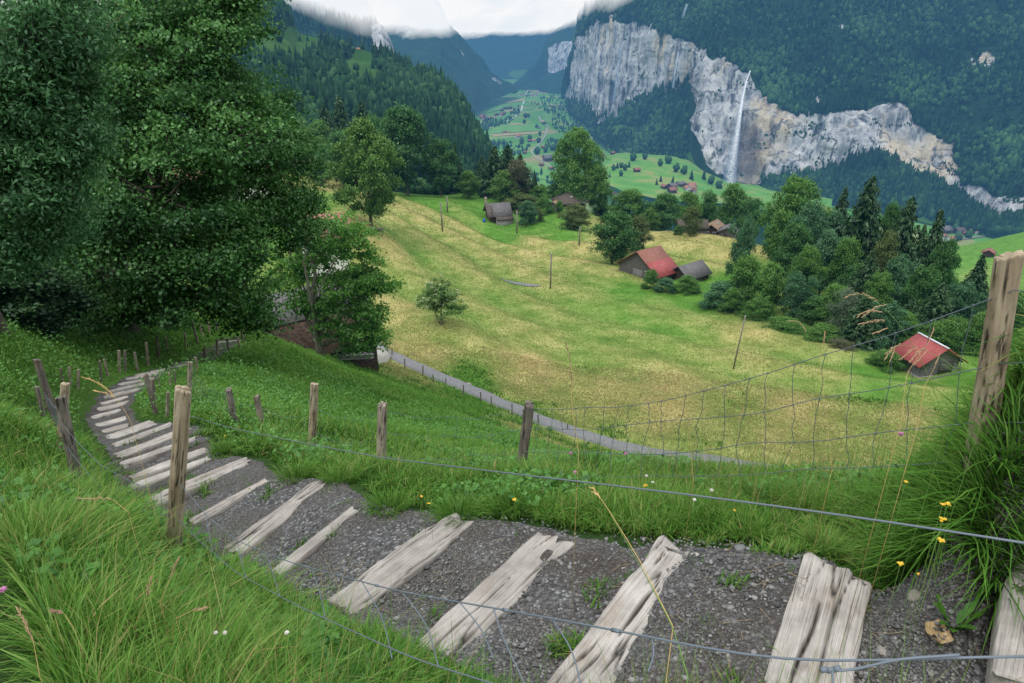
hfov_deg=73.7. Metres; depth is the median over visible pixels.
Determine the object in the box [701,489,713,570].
clover flower
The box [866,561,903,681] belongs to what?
yellow flower
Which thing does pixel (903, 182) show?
mountain forest
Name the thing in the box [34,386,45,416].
fence post
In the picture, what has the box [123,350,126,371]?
fence post
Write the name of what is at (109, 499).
grass stalk
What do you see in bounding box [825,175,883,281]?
spruce tree
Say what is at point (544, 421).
road
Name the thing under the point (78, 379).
fence post
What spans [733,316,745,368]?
pole
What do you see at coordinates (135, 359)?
fence post
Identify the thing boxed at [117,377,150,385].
stair timber
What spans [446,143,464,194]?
spruce tree
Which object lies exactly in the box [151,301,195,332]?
shrub
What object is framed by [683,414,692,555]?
grass stalk
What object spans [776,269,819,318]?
broadleaf tree
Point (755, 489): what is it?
grass stalk
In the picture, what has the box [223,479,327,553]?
stair timber
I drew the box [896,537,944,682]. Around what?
yellow flower
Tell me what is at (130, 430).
stair timber
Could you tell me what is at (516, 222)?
pole
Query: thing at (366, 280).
maple tree
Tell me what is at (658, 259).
barn
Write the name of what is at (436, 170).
broadleaf tree
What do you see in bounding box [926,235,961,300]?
broadleaf tree
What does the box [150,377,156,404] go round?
fence post
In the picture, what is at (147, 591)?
grass stalk
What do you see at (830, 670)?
wire strands
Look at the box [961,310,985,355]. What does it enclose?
broadleaf tree
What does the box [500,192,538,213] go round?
shrub
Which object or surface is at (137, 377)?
stair timber
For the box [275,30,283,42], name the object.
broadleaf tree
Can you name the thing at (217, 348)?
fence post
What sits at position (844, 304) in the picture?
broadleaf tree
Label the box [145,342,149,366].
fence post
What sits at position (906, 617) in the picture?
yellow flower
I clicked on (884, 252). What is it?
broadleaf tree
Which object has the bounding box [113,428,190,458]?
stair timber
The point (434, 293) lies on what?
elder tree
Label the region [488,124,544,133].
field
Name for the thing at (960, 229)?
chalet
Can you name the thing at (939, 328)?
shrub
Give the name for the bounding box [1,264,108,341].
shrub
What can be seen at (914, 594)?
stone
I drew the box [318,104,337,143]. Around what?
spruce tree
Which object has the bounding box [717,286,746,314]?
shrub
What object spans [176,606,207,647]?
grass stalk
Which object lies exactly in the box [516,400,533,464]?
fence post
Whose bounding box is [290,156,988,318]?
hillside woods
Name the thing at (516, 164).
broadleaf tree
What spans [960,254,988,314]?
spruce tree
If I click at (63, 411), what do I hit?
fence post
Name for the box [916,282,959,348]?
spruce tree
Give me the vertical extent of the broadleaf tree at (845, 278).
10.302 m
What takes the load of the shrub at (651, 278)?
on the hillside at (970, 254)
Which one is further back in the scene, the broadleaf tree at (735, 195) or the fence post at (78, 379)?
the broadleaf tree at (735, 195)
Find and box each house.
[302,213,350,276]
[483,197,513,224]
[550,192,589,209]
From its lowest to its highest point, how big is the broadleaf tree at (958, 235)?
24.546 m
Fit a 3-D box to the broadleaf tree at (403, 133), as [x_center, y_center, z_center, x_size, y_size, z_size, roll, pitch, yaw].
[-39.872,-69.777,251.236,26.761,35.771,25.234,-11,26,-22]
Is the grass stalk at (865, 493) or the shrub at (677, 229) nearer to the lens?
the grass stalk at (865, 493)
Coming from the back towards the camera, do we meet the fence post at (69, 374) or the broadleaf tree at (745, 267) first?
the broadleaf tree at (745, 267)
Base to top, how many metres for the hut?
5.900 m
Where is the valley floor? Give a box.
[415,79,1003,248]
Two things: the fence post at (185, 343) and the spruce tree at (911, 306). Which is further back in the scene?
the spruce tree at (911, 306)
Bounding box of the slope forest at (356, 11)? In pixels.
[286,0,398,56]
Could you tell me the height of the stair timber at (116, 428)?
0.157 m
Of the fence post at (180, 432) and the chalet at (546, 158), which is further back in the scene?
the chalet at (546, 158)
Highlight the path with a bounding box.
[85,337,1023,682]
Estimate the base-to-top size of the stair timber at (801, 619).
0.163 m
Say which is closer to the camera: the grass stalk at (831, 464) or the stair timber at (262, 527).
the grass stalk at (831, 464)
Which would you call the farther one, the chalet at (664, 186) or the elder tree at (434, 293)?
the chalet at (664, 186)
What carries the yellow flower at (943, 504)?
on the path
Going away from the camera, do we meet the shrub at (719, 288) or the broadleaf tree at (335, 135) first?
the shrub at (719, 288)
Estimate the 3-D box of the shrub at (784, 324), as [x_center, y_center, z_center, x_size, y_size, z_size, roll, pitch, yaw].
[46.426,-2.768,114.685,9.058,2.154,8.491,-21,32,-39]
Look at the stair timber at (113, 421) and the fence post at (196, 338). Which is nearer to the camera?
the stair timber at (113, 421)
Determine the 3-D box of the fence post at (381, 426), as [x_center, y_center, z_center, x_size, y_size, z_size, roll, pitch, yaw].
[-1.244,1.031,6.501,0.092,1.020,0.093,5,24,-2]
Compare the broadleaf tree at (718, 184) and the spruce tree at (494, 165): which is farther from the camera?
the broadleaf tree at (718, 184)
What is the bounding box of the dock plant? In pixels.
[932,593,986,631]
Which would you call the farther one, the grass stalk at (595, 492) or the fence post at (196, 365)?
the fence post at (196, 365)
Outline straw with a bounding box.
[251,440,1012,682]
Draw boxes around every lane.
[499,278,540,285]
[531,133,554,168]
[946,235,986,241]
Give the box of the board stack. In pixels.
[330,351,373,359]
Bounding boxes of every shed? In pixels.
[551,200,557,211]
[672,260,712,280]
[675,219,709,233]
[717,223,738,237]
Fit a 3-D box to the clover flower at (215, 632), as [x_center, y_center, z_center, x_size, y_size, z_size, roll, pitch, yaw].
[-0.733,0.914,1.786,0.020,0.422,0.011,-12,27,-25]
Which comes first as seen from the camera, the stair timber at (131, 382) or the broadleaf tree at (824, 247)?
the stair timber at (131, 382)
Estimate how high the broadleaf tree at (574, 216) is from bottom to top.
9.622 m
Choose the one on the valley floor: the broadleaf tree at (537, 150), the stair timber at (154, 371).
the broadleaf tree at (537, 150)
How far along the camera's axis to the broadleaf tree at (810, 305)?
118.04 m
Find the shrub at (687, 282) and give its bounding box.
[672,274,704,294]
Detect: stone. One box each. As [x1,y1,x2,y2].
[734,543,747,550]
[877,645,886,655]
[907,589,919,600]
[924,581,931,586]
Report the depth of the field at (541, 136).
3167.99 m
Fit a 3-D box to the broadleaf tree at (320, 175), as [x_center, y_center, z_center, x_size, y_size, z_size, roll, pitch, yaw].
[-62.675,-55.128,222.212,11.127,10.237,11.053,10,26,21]
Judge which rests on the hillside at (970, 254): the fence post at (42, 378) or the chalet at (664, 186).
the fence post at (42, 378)
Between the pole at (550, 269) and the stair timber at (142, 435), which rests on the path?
the stair timber at (142, 435)
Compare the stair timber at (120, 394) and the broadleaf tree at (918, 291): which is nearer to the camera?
the stair timber at (120, 394)
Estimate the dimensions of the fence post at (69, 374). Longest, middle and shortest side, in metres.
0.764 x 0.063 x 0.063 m
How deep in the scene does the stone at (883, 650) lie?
2.67 m
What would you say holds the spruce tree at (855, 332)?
on the hillside at (970, 254)
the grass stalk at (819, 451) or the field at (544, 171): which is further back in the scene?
the field at (544, 171)
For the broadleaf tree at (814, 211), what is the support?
on the hillside at (970, 254)
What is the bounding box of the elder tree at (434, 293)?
[414,275,469,323]
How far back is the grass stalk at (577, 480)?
2.44 m
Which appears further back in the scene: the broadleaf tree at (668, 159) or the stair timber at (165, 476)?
the broadleaf tree at (668, 159)
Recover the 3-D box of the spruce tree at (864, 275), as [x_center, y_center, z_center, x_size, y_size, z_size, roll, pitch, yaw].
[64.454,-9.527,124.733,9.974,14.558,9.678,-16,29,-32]
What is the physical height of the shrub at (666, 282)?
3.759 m
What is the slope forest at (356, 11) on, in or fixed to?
on the mountain side at (378, 30)
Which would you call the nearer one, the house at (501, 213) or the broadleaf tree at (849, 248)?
the broadleaf tree at (849, 248)
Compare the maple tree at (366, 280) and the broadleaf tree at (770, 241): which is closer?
the maple tree at (366, 280)
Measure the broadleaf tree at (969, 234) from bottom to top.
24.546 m
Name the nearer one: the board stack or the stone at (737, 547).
the stone at (737, 547)
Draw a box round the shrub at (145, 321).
[137,301,168,333]
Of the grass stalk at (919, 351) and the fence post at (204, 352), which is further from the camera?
the fence post at (204, 352)
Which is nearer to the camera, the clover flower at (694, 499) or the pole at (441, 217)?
the clover flower at (694, 499)
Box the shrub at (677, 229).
[672,225,683,234]
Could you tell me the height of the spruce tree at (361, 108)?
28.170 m
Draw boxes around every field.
[471,104,505,115]
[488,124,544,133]
[489,134,543,139]
[490,131,544,135]
[505,98,524,102]
[526,163,552,180]
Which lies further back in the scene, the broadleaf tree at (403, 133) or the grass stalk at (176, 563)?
the broadleaf tree at (403, 133)
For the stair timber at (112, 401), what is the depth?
15.31 m
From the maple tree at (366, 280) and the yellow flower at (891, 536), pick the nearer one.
the yellow flower at (891, 536)
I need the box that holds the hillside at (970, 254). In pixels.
[0,174,1023,682]
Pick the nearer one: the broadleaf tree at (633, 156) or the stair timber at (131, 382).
the stair timber at (131, 382)
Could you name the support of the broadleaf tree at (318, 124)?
on the hillside at (970, 254)
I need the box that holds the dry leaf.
[925,619,952,643]
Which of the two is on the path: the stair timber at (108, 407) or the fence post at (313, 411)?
the stair timber at (108, 407)
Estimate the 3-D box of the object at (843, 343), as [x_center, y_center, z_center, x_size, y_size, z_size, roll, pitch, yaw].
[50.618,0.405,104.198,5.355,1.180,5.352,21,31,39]
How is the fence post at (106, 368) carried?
on the hillside at (970, 254)
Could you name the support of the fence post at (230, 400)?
on the hillside at (970, 254)
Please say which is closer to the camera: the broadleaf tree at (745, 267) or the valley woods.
the broadleaf tree at (745, 267)
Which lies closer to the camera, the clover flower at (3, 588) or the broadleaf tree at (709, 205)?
the clover flower at (3, 588)
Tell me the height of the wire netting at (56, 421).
2.520 m
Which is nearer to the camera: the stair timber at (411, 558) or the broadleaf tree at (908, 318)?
the stair timber at (411, 558)
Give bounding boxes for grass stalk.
[15,606,41,681]
[50,608,84,656]
[75,497,146,577]
[82,377,163,546]
[133,576,151,642]
[160,557,179,633]
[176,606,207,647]
[563,341,578,653]
[589,486,673,682]
[611,515,688,682]
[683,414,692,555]
[739,407,756,564]
[790,321,821,600]
[802,330,831,599]
[828,348,894,638]
[839,327,933,652]
[845,292,946,620]
[853,353,940,655]
[884,344,986,656]
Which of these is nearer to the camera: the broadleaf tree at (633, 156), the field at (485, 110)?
the broadleaf tree at (633, 156)
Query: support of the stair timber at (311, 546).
on the path
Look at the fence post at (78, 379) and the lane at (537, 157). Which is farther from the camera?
the lane at (537, 157)
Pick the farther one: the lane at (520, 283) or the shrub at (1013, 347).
the lane at (520, 283)
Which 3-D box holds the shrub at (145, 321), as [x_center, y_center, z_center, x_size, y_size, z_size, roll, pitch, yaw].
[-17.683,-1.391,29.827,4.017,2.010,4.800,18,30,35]
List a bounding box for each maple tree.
[0,0,248,332]
[29,0,348,348]
[257,200,405,357]
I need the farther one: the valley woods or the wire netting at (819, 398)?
the valley woods
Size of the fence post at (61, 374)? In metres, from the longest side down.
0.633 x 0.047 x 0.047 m
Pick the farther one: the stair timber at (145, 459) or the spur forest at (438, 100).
the spur forest at (438, 100)
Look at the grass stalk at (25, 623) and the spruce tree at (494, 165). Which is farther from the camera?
the spruce tree at (494, 165)
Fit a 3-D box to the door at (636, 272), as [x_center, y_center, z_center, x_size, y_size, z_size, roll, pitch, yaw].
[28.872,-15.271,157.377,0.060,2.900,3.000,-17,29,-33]
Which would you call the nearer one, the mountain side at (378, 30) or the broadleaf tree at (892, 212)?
the broadleaf tree at (892, 212)
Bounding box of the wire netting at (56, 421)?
[45,394,171,537]
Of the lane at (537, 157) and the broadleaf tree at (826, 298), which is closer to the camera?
the broadleaf tree at (826, 298)
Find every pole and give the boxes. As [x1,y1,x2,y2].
[440,202,442,231]
[516,211,517,233]
[550,253,551,288]
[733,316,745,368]
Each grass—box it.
[0,288,1023,682]
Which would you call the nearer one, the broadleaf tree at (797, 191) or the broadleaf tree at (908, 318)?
the broadleaf tree at (908, 318)
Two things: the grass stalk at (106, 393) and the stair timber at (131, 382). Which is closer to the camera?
the grass stalk at (106, 393)
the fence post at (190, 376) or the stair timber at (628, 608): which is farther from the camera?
the fence post at (190, 376)
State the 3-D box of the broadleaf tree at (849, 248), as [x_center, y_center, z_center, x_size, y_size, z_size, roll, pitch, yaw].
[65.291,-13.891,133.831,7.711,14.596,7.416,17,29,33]
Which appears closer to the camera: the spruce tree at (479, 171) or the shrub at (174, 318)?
the shrub at (174, 318)
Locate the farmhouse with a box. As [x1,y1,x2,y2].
[706,219,724,235]
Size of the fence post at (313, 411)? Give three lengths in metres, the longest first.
1.243 x 0.084 x 0.083 m
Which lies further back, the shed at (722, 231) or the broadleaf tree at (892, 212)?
the shed at (722, 231)
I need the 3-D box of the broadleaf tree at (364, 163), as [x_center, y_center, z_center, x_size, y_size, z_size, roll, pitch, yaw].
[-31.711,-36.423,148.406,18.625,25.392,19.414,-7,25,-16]
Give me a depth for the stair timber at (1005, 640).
2.43 m
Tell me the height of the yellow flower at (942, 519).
0.840 m
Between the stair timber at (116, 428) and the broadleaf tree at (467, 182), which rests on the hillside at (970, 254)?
the broadleaf tree at (467, 182)
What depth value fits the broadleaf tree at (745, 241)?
141.02 m
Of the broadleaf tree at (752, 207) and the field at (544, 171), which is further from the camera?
the field at (544, 171)
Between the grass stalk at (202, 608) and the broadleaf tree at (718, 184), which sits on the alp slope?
the broadleaf tree at (718, 184)
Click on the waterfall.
(738, 123)
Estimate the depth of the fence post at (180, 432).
3.58 m
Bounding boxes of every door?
[632,268,642,277]
[938,361,953,373]
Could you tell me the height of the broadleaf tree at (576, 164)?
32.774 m
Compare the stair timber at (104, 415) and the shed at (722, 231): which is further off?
the shed at (722, 231)
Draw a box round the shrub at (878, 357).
[862,348,908,373]
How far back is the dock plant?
2.71 m
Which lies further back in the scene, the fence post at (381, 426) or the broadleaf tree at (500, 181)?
the broadleaf tree at (500, 181)
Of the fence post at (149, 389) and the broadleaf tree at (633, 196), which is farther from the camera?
the broadleaf tree at (633, 196)
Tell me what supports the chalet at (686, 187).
on the alp slope
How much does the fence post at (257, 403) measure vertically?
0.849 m
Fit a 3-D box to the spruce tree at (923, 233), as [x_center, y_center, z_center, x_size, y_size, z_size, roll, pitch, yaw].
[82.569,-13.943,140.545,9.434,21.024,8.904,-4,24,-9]
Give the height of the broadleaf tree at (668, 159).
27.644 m
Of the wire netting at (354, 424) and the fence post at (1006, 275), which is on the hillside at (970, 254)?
the fence post at (1006, 275)
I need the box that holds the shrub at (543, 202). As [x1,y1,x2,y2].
[535,196,555,213]
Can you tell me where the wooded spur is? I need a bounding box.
[106,0,470,176]
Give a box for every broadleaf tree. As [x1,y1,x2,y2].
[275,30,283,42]
[288,115,312,161]
[302,118,334,160]
[304,157,334,185]
[314,126,370,181]
[323,113,407,226]
[352,62,359,69]
[366,110,383,172]
[376,101,439,194]
[419,137,461,196]
[453,170,481,198]
[486,169,519,202]
[502,158,534,201]
[518,200,537,225]
[528,185,552,199]
[534,146,539,154]
[545,183,560,200]
[549,126,611,205]
[555,200,564,212]
[556,203,593,230]
[584,164,613,215]
[586,209,642,264]
[606,188,650,224]
[629,213,655,250]
[630,151,636,160]
[641,207,662,230]
[643,191,684,230]
[657,158,662,165]
[665,155,671,163]
[672,162,679,171]
[673,190,704,228]
[680,165,687,173]
[682,206,704,235]
[698,189,723,222]
[708,175,714,183]
[715,180,722,188]
[716,182,749,236]
[716,250,764,308]
[723,213,757,285]
[732,196,766,238]
[751,261,790,307]
[755,172,837,230]
[759,207,796,263]
[769,219,815,279]
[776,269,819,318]
[782,242,830,294]
[787,197,847,262]
[793,295,827,324]
[813,282,851,326]
[814,226,851,295]
[824,235,864,288]
[824,286,862,330]
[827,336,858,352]
[835,264,863,287]
[864,269,898,313]
[865,228,899,272]
[871,300,912,349]
[876,198,902,238]
[880,254,919,312]
[886,310,925,344]
[896,263,942,311]
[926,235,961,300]
[947,280,987,327]
[955,231,962,240]
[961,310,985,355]
[965,229,973,237]
[1013,289,1023,338]
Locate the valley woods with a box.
[480,93,600,183]
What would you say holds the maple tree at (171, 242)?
on the hillside at (970, 254)
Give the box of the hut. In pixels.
[892,332,968,377]
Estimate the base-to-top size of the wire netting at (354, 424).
3.788 m
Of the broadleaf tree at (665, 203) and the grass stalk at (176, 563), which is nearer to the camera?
the grass stalk at (176, 563)
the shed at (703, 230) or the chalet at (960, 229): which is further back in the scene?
the chalet at (960, 229)
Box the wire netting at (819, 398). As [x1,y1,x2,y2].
[523,290,1023,476]
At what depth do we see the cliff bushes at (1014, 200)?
2067.35 m
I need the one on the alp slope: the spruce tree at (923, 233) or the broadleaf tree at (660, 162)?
the broadleaf tree at (660, 162)
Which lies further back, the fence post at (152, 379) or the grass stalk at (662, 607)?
the fence post at (152, 379)
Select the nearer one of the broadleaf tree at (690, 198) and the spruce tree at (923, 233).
the spruce tree at (923, 233)
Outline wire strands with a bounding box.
[179,416,1023,682]
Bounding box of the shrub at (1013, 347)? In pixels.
[1009,336,1023,361]
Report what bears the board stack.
on the hillside at (970, 254)
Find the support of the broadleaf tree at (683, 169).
on the alp slope
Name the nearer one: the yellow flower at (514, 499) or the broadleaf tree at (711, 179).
the yellow flower at (514, 499)
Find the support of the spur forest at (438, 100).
on the wooded spur
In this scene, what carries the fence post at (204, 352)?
on the hillside at (970, 254)
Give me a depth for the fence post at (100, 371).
18.05 m
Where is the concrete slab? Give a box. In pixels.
[377,346,390,363]
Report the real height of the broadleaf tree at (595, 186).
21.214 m
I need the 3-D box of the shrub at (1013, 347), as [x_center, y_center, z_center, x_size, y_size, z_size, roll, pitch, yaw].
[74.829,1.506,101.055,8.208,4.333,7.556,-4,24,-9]
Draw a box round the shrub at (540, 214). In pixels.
[532,206,545,222]
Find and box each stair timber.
[91,409,120,418]
[95,416,127,425]
[96,400,128,410]
[99,396,127,404]
[102,388,139,398]
[102,423,128,432]
[105,420,155,438]
[110,382,144,392]
[111,422,171,446]
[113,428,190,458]
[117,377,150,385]
[119,436,195,468]
[126,372,157,379]
[128,448,207,482]
[128,456,209,493]
[134,368,165,375]
[148,457,251,507]
[189,478,269,523]
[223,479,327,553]
[271,506,358,573]
[327,513,473,613]
[419,531,573,655]
[547,535,698,682]
[764,552,871,682]
[985,564,1023,682]
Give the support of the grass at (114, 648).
on the hillside at (970, 254)
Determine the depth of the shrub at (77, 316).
24.71 m
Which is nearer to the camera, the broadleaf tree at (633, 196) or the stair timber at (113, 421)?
the stair timber at (113, 421)
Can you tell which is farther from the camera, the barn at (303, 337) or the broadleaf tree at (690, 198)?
the broadleaf tree at (690, 198)
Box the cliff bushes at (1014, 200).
[570,21,1023,206]
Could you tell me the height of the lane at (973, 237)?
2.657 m
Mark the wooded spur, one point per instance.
(362, 58)
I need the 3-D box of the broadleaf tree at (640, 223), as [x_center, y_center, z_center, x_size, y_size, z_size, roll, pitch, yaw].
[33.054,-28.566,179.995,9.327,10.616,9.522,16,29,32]
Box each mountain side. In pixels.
[285,0,393,51]
[367,0,517,108]
[438,0,581,78]
[513,9,578,93]
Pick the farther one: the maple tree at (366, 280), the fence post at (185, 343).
the maple tree at (366, 280)
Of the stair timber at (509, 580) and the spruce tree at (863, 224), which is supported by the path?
the stair timber at (509, 580)
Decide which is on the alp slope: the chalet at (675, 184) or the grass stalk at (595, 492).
the chalet at (675, 184)
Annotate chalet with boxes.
[542,154,552,161]
[660,184,667,188]
[667,182,678,186]
[667,187,677,192]
[683,185,691,191]
[939,225,953,233]
[952,227,966,233]
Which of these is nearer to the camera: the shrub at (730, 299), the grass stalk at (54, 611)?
the grass stalk at (54, 611)
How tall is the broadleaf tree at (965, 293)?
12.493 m
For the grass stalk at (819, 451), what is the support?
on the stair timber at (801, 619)
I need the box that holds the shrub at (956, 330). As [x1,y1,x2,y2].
[938,314,978,356]
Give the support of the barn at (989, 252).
on the hillside at (970, 254)
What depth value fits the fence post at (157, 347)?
25.27 m
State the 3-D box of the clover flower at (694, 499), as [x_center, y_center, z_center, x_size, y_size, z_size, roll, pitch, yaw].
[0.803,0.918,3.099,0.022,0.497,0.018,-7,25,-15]
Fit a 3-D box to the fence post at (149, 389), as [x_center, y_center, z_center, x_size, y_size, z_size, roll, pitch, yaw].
[-6.248,1.053,11.879,0.079,1.094,0.080,-1,24,0]
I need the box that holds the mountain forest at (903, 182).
[560,0,1023,235]
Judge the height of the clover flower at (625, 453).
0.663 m
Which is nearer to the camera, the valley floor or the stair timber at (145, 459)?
the stair timber at (145, 459)
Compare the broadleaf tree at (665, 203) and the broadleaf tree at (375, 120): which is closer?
the broadleaf tree at (665, 203)
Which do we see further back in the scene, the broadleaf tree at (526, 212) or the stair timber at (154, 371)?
the broadleaf tree at (526, 212)
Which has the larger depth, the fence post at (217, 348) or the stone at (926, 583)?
the fence post at (217, 348)
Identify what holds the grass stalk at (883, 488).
on the path
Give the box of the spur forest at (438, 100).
[232,0,492,178]
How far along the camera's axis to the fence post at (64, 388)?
6.07 m
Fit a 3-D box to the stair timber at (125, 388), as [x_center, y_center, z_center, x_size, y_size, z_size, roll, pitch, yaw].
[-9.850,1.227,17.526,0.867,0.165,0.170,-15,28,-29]
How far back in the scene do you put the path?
3.40 m
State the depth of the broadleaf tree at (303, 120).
277.92 m
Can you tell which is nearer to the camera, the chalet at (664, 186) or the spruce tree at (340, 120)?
the spruce tree at (340, 120)
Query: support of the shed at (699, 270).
on the hillside at (970, 254)
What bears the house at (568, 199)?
on the hillside at (970, 254)
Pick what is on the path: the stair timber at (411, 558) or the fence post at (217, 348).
the stair timber at (411, 558)
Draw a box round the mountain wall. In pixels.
[561,0,1023,235]
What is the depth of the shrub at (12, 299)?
18.71 m
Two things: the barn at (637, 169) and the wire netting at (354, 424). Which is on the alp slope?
the barn at (637, 169)
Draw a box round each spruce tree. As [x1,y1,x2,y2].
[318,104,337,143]
[330,96,351,130]
[352,101,370,122]
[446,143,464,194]
[473,156,485,190]
[476,146,506,198]
[500,145,514,169]
[509,154,534,203]
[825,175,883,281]
[829,187,849,240]
[831,293,887,351]
[845,251,881,315]
[883,197,921,275]
[883,298,923,346]
[890,209,946,312]
[911,224,927,258]
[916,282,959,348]
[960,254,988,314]
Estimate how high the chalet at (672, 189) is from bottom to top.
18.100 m
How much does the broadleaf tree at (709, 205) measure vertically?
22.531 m
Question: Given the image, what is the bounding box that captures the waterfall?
[730,70,750,181]
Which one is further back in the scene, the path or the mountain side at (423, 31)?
the mountain side at (423, 31)
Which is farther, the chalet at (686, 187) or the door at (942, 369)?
the chalet at (686, 187)
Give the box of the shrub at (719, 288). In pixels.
[696,280,744,312]
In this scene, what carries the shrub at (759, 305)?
on the hillside at (970, 254)
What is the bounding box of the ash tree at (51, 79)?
[0,0,171,337]
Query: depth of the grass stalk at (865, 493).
2.41 m
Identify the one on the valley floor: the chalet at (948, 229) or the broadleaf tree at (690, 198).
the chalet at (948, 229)
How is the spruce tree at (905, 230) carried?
on the hillside at (970, 254)
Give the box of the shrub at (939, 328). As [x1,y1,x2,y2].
[919,321,955,351]
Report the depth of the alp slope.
1814.91 m
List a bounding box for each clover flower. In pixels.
[0,586,34,653]
[213,631,229,672]
[223,631,240,680]
[284,630,299,682]
[619,452,627,550]
[685,498,695,578]
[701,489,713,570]
[847,432,903,635]
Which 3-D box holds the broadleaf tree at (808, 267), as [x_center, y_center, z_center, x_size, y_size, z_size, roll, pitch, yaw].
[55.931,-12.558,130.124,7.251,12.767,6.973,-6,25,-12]
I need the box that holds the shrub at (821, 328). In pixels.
[799,321,840,342]
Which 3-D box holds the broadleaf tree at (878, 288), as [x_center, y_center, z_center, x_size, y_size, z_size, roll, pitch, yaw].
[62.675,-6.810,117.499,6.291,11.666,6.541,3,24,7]
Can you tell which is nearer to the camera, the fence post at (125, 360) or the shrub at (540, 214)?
the fence post at (125, 360)
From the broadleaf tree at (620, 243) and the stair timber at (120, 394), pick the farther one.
the broadleaf tree at (620, 243)
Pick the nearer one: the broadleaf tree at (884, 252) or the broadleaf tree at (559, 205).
the broadleaf tree at (884, 252)
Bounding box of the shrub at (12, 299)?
[0,261,66,325]
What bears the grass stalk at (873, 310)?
on the path
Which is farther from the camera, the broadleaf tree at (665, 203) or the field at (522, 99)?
the field at (522, 99)
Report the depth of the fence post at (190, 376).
13.75 m
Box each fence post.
[33,359,57,428]
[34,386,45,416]
[54,396,82,482]
[56,382,69,454]
[59,368,63,381]
[68,367,71,385]
[76,369,79,388]
[98,360,102,381]
[103,359,109,376]
[117,350,120,372]
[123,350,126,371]
[133,352,138,370]
[143,373,158,414]
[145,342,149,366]
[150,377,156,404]
[156,335,159,357]
[164,336,168,353]
[165,385,191,548]
[166,391,169,416]
[183,333,186,349]
[187,361,192,387]
[191,321,198,343]
[194,357,197,370]
[203,346,205,360]
[215,339,218,357]
[225,387,239,425]
[254,395,263,426]
[308,382,318,451]
[376,401,386,459]
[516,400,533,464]
[963,250,1023,472]
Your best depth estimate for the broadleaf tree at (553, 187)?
269.26 m
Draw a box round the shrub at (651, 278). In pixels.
[640,268,660,289]
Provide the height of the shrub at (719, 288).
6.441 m
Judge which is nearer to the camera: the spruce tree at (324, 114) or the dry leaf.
the dry leaf
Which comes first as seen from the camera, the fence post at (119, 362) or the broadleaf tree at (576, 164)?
the fence post at (119, 362)
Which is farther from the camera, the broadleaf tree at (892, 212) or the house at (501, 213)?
the house at (501, 213)
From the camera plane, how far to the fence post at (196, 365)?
19.79 m
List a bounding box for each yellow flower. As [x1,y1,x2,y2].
[512,498,516,550]
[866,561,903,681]
[870,480,907,609]
[885,573,919,682]
[887,503,945,682]
[892,501,950,681]
[892,516,946,680]
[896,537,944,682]
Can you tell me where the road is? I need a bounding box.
[378,343,777,466]
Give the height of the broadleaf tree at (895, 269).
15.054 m
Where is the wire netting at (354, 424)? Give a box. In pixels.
[189,368,526,464]
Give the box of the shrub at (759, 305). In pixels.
[737,295,776,321]
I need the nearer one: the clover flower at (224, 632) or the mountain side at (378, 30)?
the clover flower at (224, 632)
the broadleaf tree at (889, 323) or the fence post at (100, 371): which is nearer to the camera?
the fence post at (100, 371)
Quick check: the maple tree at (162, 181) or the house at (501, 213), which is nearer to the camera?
the maple tree at (162, 181)
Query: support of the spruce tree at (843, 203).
on the hillside at (970, 254)
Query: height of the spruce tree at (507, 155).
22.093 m
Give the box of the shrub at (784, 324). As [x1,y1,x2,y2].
[758,315,809,335]
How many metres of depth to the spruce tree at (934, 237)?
127.00 m
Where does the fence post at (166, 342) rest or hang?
on the hillside at (970, 254)
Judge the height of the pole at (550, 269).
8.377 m
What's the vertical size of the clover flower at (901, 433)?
1.008 m
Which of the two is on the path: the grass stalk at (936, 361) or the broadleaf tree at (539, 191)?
the grass stalk at (936, 361)
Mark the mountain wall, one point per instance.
(846, 130)
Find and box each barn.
[260,280,386,370]
[615,246,676,280]
[633,167,640,171]
[981,247,996,256]
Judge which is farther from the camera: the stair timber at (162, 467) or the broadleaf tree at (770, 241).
the broadleaf tree at (770, 241)
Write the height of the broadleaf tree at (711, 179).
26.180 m
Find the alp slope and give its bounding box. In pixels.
[602,152,831,212]
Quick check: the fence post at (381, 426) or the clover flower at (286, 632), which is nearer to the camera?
the clover flower at (286, 632)
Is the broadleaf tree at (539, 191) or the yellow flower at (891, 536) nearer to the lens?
the yellow flower at (891, 536)
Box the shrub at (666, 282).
[653,277,678,293]
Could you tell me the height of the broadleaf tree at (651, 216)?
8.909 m
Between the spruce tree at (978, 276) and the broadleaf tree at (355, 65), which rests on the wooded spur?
the broadleaf tree at (355, 65)
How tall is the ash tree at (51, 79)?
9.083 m
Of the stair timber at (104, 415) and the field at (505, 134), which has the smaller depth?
the stair timber at (104, 415)
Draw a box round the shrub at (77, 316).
[60,272,134,331]

